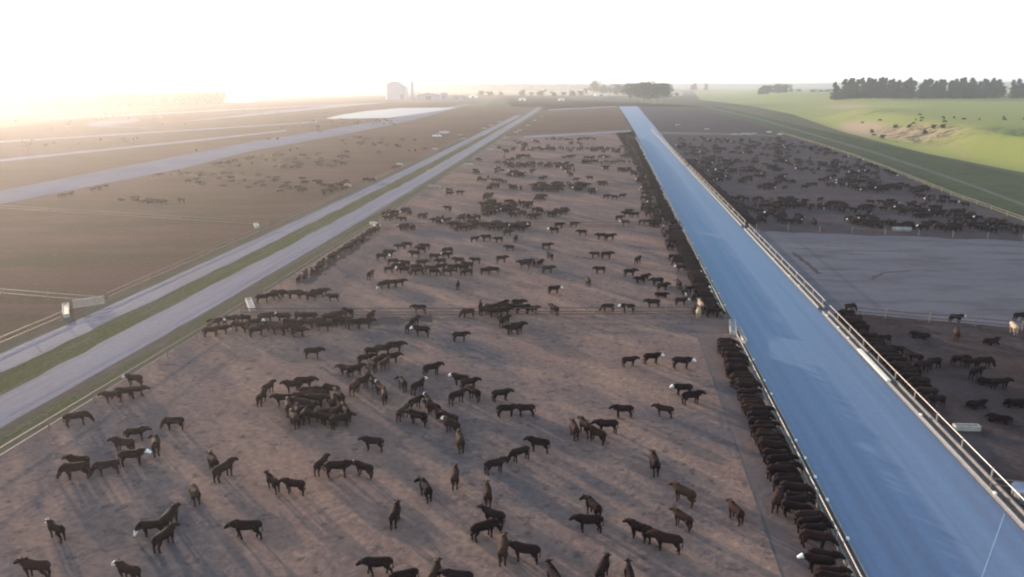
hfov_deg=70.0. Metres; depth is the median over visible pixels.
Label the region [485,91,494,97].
tree
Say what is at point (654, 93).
tree
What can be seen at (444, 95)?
shed
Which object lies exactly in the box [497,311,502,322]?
cow
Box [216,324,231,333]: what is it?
cow
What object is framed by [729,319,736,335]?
water trough
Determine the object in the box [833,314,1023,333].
fence
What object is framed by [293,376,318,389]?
cow
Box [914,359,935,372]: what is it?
cow
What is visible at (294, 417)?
cow
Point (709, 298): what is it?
cow
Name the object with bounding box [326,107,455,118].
pond
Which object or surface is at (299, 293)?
cow
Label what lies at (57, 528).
cow
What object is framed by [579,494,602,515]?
cow
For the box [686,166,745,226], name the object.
feed bunk
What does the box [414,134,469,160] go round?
rail fence
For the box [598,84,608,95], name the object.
tree
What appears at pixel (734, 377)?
cow
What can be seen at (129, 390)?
cow
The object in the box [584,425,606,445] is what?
cow
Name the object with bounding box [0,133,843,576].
pen ground
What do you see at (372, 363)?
cow
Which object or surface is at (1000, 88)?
pine tree
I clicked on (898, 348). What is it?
cow
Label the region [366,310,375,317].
cow
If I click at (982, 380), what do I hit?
cow
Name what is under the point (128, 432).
cow
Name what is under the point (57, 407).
grass verge
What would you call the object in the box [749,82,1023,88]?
hills
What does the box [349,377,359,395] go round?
cow
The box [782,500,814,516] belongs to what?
cow
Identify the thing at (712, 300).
cow
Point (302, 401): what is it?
cow
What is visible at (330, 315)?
cow
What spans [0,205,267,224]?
rail fence
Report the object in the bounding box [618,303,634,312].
cow
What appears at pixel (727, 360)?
cow
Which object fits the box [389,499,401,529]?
cow
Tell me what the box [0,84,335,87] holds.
hills
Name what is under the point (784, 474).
cow
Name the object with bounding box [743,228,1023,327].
pen ground
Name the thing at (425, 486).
cow
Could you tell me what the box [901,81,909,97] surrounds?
pine tree
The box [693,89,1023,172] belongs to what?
hillside
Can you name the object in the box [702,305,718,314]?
cow
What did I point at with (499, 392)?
cow
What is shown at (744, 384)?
cow
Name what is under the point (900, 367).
cow
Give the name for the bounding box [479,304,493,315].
cow
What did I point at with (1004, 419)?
cow
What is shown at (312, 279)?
trodden soil
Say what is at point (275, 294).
cow
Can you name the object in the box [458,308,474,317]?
cow
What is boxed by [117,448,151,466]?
cow
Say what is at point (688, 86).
hills
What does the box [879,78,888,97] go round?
pine tree
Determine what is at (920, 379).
cow
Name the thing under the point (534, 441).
cow
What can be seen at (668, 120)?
pen ground
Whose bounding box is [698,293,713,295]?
cow
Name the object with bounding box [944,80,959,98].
pine tree
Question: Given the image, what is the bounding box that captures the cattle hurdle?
[990,478,1023,487]
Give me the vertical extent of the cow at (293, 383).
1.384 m
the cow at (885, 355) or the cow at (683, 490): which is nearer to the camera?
the cow at (683, 490)
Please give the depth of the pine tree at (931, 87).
1013.40 m
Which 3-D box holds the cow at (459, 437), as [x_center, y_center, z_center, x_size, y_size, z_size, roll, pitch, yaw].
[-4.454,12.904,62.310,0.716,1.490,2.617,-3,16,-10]
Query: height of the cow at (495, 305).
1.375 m
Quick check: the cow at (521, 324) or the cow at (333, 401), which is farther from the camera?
the cow at (521, 324)
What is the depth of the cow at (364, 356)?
80.64 m
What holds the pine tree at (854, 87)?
on the hillside
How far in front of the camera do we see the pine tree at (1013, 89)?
1020.11 m
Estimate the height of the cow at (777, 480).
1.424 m
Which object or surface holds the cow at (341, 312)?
on the trodden soil at (397, 320)
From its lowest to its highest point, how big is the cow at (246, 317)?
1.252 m
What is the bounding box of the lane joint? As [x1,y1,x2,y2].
[981,513,1004,576]
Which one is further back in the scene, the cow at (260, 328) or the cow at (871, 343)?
the cow at (260, 328)
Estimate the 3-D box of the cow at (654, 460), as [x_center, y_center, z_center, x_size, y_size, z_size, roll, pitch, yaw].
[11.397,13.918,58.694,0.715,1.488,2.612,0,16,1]
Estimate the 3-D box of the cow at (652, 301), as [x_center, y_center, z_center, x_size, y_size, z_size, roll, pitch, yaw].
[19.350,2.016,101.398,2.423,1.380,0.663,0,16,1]
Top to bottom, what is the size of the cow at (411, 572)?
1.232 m
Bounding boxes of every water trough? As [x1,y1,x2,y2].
[62,303,69,317]
[245,297,255,311]
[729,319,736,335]
[736,326,747,342]
[892,227,911,230]
[952,423,980,430]
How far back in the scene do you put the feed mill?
1434.26 m
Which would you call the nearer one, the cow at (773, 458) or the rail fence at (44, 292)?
the cow at (773, 458)
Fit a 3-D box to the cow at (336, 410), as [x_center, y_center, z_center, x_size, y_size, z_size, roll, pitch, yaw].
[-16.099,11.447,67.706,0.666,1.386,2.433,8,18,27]
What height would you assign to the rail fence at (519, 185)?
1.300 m
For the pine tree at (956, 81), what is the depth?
1016.00 m
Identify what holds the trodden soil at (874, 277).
on the pen ground at (979, 278)
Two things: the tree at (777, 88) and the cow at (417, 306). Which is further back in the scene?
the tree at (777, 88)
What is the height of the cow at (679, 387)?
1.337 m
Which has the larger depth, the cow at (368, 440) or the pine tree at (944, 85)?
the pine tree at (944, 85)
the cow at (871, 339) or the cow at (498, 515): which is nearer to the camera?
the cow at (498, 515)
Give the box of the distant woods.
[407,82,625,90]
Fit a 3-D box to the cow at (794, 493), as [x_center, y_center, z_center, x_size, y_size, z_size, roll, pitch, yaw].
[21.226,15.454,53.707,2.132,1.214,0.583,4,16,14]
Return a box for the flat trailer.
[439,131,448,134]
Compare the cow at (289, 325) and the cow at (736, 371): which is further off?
the cow at (289, 325)
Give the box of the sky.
[0,0,1023,83]
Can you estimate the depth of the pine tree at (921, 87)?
1011.97 m
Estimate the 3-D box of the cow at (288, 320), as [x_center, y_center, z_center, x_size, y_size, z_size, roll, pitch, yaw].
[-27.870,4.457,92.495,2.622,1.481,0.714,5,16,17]
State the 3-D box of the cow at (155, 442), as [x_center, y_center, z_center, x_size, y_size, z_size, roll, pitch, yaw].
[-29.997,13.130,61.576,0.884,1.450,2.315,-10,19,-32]
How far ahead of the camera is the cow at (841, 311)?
96.33 m
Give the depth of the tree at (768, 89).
1576.73 m
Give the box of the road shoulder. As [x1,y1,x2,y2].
[0,107,544,453]
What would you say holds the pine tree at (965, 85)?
on the hillside
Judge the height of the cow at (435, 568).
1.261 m
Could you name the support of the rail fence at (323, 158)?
on the pen ground at (53, 251)
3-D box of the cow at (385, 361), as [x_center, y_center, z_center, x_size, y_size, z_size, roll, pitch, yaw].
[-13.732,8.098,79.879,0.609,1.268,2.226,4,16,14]
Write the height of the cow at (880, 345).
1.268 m
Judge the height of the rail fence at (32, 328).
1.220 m
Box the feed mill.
[386,81,407,99]
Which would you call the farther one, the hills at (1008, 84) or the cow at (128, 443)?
the hills at (1008, 84)
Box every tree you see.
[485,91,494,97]
[519,89,525,95]
[536,89,546,95]
[569,90,576,95]
[587,80,600,94]
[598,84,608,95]
[611,83,622,93]
[620,82,639,101]
[628,83,642,102]
[636,81,657,103]
[643,81,659,103]
[655,82,668,102]
[662,85,672,102]
[690,83,697,89]
[757,85,765,94]
[762,85,773,93]
[771,83,783,92]
[779,84,792,92]
[829,82,841,99]
[836,79,853,98]
[847,78,859,98]
[857,77,869,97]
[861,77,879,97]
[873,78,880,97]
[875,77,886,97]
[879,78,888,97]
[885,78,900,98]
[886,80,891,97]
[896,80,903,97]
[901,77,915,98]
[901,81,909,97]
[904,80,917,98]
[914,79,929,98]
[917,79,933,98]
[918,78,936,98]
[932,80,939,98]
[934,79,945,97]
[937,79,947,97]
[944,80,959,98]
[949,78,961,98]
[956,77,967,97]
[958,81,973,98]
[964,77,982,97]
[975,81,983,97]
[980,80,993,97]
[986,77,995,97]
[991,79,1007,98]
[1007,79,1018,98]
[1013,78,1023,98]
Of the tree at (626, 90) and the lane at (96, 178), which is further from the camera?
the tree at (626, 90)
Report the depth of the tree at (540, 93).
1657.80 m
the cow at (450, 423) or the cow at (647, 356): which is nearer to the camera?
the cow at (450, 423)
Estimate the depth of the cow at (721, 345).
83.79 m
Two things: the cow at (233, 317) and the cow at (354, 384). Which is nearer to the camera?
the cow at (354, 384)
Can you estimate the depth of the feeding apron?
61.54 m
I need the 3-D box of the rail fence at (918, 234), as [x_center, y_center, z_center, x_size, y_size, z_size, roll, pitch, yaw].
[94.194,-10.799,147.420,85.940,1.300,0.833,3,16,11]
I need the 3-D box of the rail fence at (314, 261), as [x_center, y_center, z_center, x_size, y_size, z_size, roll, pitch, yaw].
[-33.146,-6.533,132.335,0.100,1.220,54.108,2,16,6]
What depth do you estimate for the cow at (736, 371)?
76.13 m
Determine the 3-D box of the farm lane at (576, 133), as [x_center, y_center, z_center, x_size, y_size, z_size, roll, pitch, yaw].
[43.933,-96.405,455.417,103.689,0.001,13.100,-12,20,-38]
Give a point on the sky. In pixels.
(120, 41)
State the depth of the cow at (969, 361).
79.42 m
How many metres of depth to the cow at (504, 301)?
100.09 m
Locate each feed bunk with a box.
[635,136,662,187]
[651,129,687,165]
[661,189,682,225]
[680,224,731,319]
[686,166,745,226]
[735,333,868,576]
[744,227,824,308]
[822,311,1023,529]
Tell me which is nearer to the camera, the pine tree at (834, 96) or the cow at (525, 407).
the cow at (525, 407)
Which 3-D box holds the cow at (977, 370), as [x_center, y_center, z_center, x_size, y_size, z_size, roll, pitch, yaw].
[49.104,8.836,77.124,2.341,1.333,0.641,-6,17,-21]
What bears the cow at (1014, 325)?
on the pen ground at (998, 446)
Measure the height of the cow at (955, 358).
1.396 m
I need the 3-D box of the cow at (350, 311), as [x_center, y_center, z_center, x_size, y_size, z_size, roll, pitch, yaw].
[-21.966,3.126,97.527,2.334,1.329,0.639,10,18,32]
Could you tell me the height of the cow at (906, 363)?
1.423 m
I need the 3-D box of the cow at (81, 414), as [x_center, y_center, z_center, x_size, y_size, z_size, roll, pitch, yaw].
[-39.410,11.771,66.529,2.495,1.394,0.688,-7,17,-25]
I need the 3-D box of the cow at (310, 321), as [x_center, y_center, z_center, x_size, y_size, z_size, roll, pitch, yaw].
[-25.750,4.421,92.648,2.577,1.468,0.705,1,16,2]
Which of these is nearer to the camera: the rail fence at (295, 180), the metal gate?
the metal gate
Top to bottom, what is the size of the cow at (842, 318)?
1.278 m
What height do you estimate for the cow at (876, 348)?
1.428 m
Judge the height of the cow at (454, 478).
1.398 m
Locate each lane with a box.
[0,104,467,203]
[0,121,316,142]
[0,130,285,161]
[37,103,365,119]
[191,102,384,120]
[524,130,630,137]
[549,106,616,109]
[619,106,1023,576]
[661,132,784,136]
[704,106,1023,205]
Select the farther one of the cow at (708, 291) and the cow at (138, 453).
the cow at (708, 291)
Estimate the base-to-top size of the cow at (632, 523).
1.342 m
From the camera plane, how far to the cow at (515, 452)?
59.89 m
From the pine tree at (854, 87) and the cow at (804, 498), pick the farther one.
the pine tree at (854, 87)
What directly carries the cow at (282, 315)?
on the pen ground at (558, 371)
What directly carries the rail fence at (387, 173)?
on the road shoulder
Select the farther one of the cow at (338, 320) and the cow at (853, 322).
the cow at (338, 320)
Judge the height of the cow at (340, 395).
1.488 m
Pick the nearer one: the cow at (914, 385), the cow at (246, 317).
the cow at (914, 385)
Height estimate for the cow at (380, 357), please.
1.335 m
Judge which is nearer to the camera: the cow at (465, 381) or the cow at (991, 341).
the cow at (465, 381)
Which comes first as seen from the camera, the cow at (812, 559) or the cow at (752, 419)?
the cow at (812, 559)
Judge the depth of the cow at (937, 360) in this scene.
79.48 m
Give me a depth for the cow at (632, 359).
80.17 m
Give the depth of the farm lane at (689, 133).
456.95 m
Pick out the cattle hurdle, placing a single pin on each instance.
(1002, 479)
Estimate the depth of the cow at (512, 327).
90.28 m
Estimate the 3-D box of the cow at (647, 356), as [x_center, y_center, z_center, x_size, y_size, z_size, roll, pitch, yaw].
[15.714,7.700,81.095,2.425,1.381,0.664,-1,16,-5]
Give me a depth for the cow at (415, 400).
69.65 m
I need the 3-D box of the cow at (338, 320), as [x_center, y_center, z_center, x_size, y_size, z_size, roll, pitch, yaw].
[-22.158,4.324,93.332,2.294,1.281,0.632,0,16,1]
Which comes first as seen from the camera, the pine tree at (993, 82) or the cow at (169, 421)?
the cow at (169, 421)
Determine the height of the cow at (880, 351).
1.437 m
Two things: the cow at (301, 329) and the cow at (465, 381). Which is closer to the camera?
the cow at (465, 381)
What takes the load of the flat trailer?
on the pen ground at (53, 251)
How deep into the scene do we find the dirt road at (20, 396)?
98.58 m
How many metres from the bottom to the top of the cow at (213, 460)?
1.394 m
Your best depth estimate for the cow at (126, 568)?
45.30 m
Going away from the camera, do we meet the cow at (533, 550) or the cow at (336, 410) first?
the cow at (533, 550)
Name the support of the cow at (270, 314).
on the pen ground at (558, 371)
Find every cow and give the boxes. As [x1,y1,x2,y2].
[13,556,50,576]
[44,518,65,542]
[56,461,89,479]
[61,454,89,468]
[62,410,94,427]
[89,459,120,476]
[97,390,122,402]
[107,436,134,452]
[111,387,135,398]
[111,559,140,576]
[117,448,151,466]
[122,373,142,385]
[123,426,151,440]
[128,385,150,397]
[133,519,163,537]
[148,433,159,457]
[151,522,179,553]
[158,502,181,530]
[160,417,184,430]
[188,483,201,506]
[202,325,222,337]
[206,317,225,326]
[206,450,218,468]
[212,456,238,482]
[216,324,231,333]
[222,314,240,324]
[224,519,262,539]
[230,320,246,332]
[237,314,250,321]
[245,318,264,328]
[248,325,268,337]
[255,293,273,302]
[256,388,266,407]
[257,311,275,322]
[260,321,279,331]
[261,379,276,396]
[263,470,279,493]
[265,292,280,300]
[268,323,285,335]
[269,393,292,406]
[272,312,290,322]
[279,380,302,392]
[279,477,305,495]
[282,318,300,328]
[284,397,291,417]
[286,323,299,332]
[287,289,302,298]
[287,408,299,429]
[290,326,309,336]
[290,396,310,410]
[291,390,313,404]
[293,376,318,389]
[294,291,308,299]
[294,311,309,318]
[294,402,300,415]
[299,318,317,328]
[299,386,323,391]
[299,405,309,425]
[300,402,319,410]
[303,346,325,358]
[303,410,322,423]
[305,292,320,300]
[305,312,317,318]
[305,393,329,407]
[309,289,323,297]
[309,389,329,402]
[312,317,326,327]
[313,453,330,476]
[314,407,338,421]
[316,321,334,331]
[316,412,338,427]
[322,312,339,319]
[322,383,339,398]
[324,293,339,301]
[324,459,356,477]
[328,403,346,422]
[329,310,347,320]
[329,393,336,407]
[329,411,356,429]
[330,318,346,327]
[331,387,344,402]
[334,364,354,375]
[336,316,352,326]
[339,401,350,422]
[341,307,353,316]
[346,318,364,329]
[346,363,366,377]
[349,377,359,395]
[353,459,373,479]
[354,374,372,391]
[355,556,393,576]
[356,317,376,328]
[357,353,376,362]
[357,435,383,451]
[364,346,384,355]
[364,366,370,381]
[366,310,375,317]
[367,358,376,373]
[370,377,380,391]
[372,353,385,364]
[374,344,395,352]
[374,380,382,394]
[381,356,390,370]
[381,386,387,404]
[384,352,403,362]
[385,340,407,352]
[388,567,418,576]
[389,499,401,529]
[394,375,406,391]
[396,403,410,421]
[404,408,427,426]
[405,321,412,333]
[407,394,423,408]
[409,304,426,313]
[409,315,420,328]
[410,325,429,336]
[410,376,427,395]
[414,476,432,503]
[422,392,432,411]
[423,361,444,376]
[423,398,440,418]
[428,557,441,576]
[432,407,444,419]
[437,410,458,424]
[437,568,473,576]
[441,415,460,431]
[448,372,469,385]
[448,387,468,405]
[450,463,458,490]
[452,331,470,341]
[455,428,464,453]
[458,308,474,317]
[460,377,481,387]
[465,385,480,402]
[470,518,501,541]
[477,503,505,528]
[478,299,482,307]
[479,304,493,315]
[483,480,491,507]
[484,303,500,312]
[484,307,502,317]
[484,456,510,475]
[491,388,514,401]
[496,403,517,417]
[497,299,509,306]
[497,306,513,313]
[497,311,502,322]
[497,531,508,566]
[499,314,511,327]
[501,303,518,312]
[501,324,519,334]
[506,445,529,462]
[507,540,540,564]
[509,321,527,333]
[511,299,527,303]
[515,303,533,313]
[516,403,535,416]
[523,435,549,453]
[528,305,540,313]
[544,558,560,576]
[548,285,562,293]
[548,303,558,315]
[569,418,579,440]
[569,513,603,532]
[577,415,590,438]
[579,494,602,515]
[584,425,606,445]
[590,419,617,433]
[595,552,611,576]
[599,303,614,312]
[608,404,633,417]
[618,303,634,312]
[621,356,639,366]
[622,517,652,544]
[624,558,634,576]
[636,523,663,547]
[643,298,659,306]
[643,352,664,364]
[646,529,683,554]
[649,449,660,476]
[651,403,673,418]
[655,292,669,297]
[667,481,696,507]
[669,506,693,532]
[670,383,692,395]
[672,356,695,369]
[675,297,689,305]
[681,390,705,405]
[691,290,695,301]
[692,304,696,315]
[696,307,700,319]
[697,298,703,311]
[698,290,712,297]
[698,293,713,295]
[700,297,717,302]
[701,299,717,303]
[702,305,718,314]
[703,301,718,305]
[706,307,724,317]
[717,341,733,350]
[717,342,737,354]
[720,347,739,357]
[721,339,739,345]
[724,351,748,361]
[724,358,749,365]
[725,363,744,372]
[725,365,749,377]
[725,498,744,526]
[727,362,748,368]
[729,374,755,387]
[732,372,752,384]
[733,370,752,374]
[734,378,760,389]
[735,381,762,392]
[737,387,762,399]
[739,393,761,403]
[741,400,764,411]
[742,397,764,403]
[743,403,764,415]
[747,410,775,422]
[748,405,775,416]
[748,416,771,427]
[750,424,776,437]
[754,431,784,445]
[755,420,781,429]
[756,428,785,439]
[757,436,789,449]
[758,439,791,454]
[761,448,794,464]
[766,453,798,465]
[766,464,800,481]
[771,485,784,513]
[773,475,804,491]
[774,472,802,483]
[775,460,803,473]
[779,480,815,498]
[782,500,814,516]
[785,494,815,512]
[786,491,816,498]
[794,509,826,524]
[797,515,831,532]
[797,552,835,572]
[799,522,833,538]
[799,529,838,548]
[807,547,845,562]
[813,569,849,576]
[815,565,852,573]
[835,309,855,314]
[838,313,855,321]
[839,315,857,323]
[841,316,862,326]
[843,303,857,310]
[845,320,865,329]
[851,324,869,333]
[857,332,878,342]
[862,338,885,346]
[864,341,886,351]
[869,344,891,349]
[869,346,893,356]
[874,349,898,359]
[876,334,891,343]
[876,352,902,363]
[882,356,905,363]
[884,363,901,374]
[886,360,911,367]
[889,344,905,354]
[893,365,915,372]
[895,372,919,383]
[896,369,918,379]
[902,352,908,360]
[904,349,923,361]
[904,367,921,376]
[904,376,930,384]
[906,382,931,395]
[908,330,930,339]
[911,386,938,399]
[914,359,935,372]
[922,357,941,369]
[926,395,945,406]
[950,354,971,366]
[953,326,960,340]
[960,358,979,368]
[965,398,988,409]
[968,366,985,379]
[974,356,995,368]
[976,377,994,385]
[983,336,1001,345]
[984,412,1012,424]
[991,377,1013,389]
[1002,398,1023,407]
[1010,321,1018,334]
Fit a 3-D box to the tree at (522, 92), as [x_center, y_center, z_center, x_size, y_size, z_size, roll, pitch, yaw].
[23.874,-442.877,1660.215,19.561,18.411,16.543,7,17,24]
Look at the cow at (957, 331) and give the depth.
88.18 m
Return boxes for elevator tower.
[410,76,413,99]
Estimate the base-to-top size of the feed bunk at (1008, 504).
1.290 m
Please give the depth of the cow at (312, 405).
68.30 m
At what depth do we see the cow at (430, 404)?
68.18 m
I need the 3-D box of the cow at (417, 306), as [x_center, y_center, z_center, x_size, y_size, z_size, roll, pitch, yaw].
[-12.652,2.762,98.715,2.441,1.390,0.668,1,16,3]
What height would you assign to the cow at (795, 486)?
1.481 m
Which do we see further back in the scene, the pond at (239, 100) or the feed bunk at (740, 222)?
the pond at (239, 100)
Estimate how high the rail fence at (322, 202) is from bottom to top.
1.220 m
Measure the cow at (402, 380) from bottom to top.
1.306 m
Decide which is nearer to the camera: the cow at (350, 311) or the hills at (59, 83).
the cow at (350, 311)
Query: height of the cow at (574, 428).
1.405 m
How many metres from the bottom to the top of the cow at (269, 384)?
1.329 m
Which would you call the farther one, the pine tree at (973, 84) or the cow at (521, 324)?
the pine tree at (973, 84)
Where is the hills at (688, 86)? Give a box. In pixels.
[287,82,922,88]
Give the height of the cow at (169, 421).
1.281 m
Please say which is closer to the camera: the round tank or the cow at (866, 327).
the round tank
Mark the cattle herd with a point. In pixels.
(676, 236)
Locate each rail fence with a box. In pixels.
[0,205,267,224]
[0,288,94,301]
[0,301,245,455]
[0,311,62,342]
[106,223,269,300]
[153,172,362,183]
[234,154,402,161]
[240,306,705,315]
[263,223,372,293]
[280,183,362,220]
[367,162,411,182]
[371,221,668,228]
[378,184,431,220]
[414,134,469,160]
[428,182,651,187]
[492,157,638,160]
[503,129,628,136]
[756,224,1023,239]
[782,132,1023,219]
[843,305,1023,330]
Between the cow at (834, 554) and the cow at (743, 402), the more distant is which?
the cow at (743, 402)
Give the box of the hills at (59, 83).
[0,82,804,85]
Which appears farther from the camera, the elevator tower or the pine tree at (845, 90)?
the elevator tower
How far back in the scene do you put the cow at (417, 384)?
73.07 m
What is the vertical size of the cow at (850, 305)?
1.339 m
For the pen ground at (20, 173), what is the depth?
448.20 m
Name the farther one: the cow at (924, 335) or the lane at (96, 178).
the lane at (96, 178)
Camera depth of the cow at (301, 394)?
70.60 m
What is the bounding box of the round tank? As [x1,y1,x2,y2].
[1010,482,1023,505]
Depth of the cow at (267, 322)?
91.47 m
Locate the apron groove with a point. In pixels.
(760, 513)
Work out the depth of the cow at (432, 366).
77.57 m
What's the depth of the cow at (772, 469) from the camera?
56.84 m
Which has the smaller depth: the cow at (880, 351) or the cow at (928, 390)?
the cow at (928, 390)
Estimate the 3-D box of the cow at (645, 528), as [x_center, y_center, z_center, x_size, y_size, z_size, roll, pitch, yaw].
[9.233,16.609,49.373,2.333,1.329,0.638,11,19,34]
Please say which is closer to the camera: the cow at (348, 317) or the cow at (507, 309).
the cow at (348, 317)
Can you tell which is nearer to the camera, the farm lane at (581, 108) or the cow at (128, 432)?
the cow at (128, 432)
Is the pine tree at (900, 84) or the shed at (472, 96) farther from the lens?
the shed at (472, 96)
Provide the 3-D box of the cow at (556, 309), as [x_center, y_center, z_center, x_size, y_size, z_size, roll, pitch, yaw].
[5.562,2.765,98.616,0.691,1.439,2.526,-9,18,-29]
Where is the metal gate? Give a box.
[72,296,104,308]
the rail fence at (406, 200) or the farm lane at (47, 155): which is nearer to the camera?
the rail fence at (406, 200)
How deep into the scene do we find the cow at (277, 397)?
70.20 m
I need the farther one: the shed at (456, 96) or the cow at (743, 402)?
the shed at (456, 96)
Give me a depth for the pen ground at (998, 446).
75.42 m
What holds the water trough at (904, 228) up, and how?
on the pen ground at (828, 218)
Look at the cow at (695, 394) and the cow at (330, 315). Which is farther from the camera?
the cow at (330, 315)
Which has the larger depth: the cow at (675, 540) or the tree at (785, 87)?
the tree at (785, 87)
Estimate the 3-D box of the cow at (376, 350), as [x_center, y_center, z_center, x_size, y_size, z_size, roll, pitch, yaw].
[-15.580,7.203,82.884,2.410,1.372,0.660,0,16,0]
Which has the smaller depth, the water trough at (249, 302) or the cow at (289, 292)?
the water trough at (249, 302)
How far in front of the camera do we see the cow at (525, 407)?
68.00 m
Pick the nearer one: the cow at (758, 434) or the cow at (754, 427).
the cow at (758, 434)
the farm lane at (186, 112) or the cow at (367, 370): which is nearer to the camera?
the cow at (367, 370)
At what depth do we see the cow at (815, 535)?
48.55 m
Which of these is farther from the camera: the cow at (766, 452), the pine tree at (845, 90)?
the pine tree at (845, 90)
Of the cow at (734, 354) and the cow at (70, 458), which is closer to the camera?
the cow at (70, 458)
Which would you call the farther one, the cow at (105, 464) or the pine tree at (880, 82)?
the pine tree at (880, 82)
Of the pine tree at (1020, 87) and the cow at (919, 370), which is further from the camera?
the pine tree at (1020, 87)
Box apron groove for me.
[689,314,784,576]
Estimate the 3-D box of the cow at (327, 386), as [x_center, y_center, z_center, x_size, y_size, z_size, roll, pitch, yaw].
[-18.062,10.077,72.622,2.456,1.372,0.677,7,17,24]
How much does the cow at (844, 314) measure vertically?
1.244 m
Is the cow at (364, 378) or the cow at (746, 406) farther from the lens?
the cow at (364, 378)
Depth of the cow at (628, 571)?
45.07 m
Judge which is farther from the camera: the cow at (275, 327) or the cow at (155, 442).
the cow at (275, 327)
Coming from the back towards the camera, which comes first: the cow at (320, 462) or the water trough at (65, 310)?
the water trough at (65, 310)
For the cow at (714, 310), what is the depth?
97.02 m
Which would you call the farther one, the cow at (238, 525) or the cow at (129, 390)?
the cow at (129, 390)
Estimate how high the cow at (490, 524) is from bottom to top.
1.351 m
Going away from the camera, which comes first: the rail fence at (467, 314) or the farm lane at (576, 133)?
the rail fence at (467, 314)
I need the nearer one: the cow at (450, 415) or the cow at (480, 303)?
the cow at (450, 415)
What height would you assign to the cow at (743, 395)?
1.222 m
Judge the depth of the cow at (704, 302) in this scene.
99.73 m
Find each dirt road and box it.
[0,107,541,427]
[0,115,520,372]
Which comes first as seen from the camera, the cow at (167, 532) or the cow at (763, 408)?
the cow at (167, 532)
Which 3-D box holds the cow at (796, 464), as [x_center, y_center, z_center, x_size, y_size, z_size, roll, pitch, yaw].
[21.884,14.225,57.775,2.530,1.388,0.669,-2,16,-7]
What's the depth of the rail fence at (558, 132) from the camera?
449.25 m
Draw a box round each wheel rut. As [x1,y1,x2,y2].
[0,136,474,359]
[0,136,495,420]
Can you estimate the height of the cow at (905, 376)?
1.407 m
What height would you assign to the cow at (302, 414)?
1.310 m
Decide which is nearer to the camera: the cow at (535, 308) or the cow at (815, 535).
the cow at (815, 535)
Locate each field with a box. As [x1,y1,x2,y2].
[0,89,385,105]
[421,90,682,95]
[485,96,1023,228]
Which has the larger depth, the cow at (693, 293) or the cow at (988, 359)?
the cow at (693, 293)
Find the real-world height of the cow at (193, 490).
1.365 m
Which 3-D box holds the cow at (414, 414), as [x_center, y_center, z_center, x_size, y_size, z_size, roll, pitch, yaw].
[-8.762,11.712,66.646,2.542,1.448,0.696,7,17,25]
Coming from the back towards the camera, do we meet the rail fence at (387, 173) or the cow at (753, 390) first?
the rail fence at (387, 173)
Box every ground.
[0,88,1023,341]
[0,102,467,190]
[0,107,528,343]
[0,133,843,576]
[507,106,631,135]
[639,107,776,134]
[662,135,1023,237]
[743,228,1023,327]
[823,315,1023,530]
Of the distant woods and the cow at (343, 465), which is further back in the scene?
the distant woods
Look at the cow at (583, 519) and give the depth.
50.39 m
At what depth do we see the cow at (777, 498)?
52.88 m
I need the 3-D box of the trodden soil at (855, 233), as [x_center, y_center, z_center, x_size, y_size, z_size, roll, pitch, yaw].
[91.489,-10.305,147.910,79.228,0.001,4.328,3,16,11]
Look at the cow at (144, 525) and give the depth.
49.93 m
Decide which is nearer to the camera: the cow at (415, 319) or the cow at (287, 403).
the cow at (287, 403)
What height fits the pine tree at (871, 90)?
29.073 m
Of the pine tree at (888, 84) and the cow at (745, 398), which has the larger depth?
the pine tree at (888, 84)
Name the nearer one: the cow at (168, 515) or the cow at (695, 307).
the cow at (168, 515)
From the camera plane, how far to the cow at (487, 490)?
53.51 m
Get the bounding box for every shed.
[417,92,440,99]
[440,92,447,98]
[453,95,460,98]
[468,95,477,97]
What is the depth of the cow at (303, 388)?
71.84 m
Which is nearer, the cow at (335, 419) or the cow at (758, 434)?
the cow at (758, 434)
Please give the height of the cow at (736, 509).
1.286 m
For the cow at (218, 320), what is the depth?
92.99 m
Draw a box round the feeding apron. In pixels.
[631,142,849,576]
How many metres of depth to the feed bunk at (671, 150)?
344.44 m
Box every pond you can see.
[85,119,154,128]
[224,98,258,101]
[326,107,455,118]
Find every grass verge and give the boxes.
[0,136,487,395]
[0,137,500,442]
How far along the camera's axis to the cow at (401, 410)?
67.20 m
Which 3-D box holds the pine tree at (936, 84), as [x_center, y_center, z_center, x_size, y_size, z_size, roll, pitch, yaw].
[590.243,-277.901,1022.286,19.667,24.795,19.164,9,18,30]
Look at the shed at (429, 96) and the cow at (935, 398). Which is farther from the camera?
the shed at (429, 96)
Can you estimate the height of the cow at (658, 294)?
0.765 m
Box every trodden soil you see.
[243,315,432,330]
[299,238,370,283]
[759,229,1023,241]
[791,252,822,273]
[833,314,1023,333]
[869,273,882,279]
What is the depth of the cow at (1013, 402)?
70.13 m
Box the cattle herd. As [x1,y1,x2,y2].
[14,108,1023,322]
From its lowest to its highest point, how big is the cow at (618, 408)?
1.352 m
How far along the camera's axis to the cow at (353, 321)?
92.25 m
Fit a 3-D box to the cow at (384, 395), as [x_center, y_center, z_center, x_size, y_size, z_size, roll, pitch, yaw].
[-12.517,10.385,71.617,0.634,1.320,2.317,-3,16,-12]
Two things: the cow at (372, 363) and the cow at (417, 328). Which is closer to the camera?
the cow at (372, 363)
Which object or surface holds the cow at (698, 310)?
on the feeding apron
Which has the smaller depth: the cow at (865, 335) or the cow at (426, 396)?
the cow at (426, 396)
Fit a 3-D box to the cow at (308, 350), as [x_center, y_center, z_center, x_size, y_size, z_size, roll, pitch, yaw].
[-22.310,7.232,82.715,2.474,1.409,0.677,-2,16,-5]

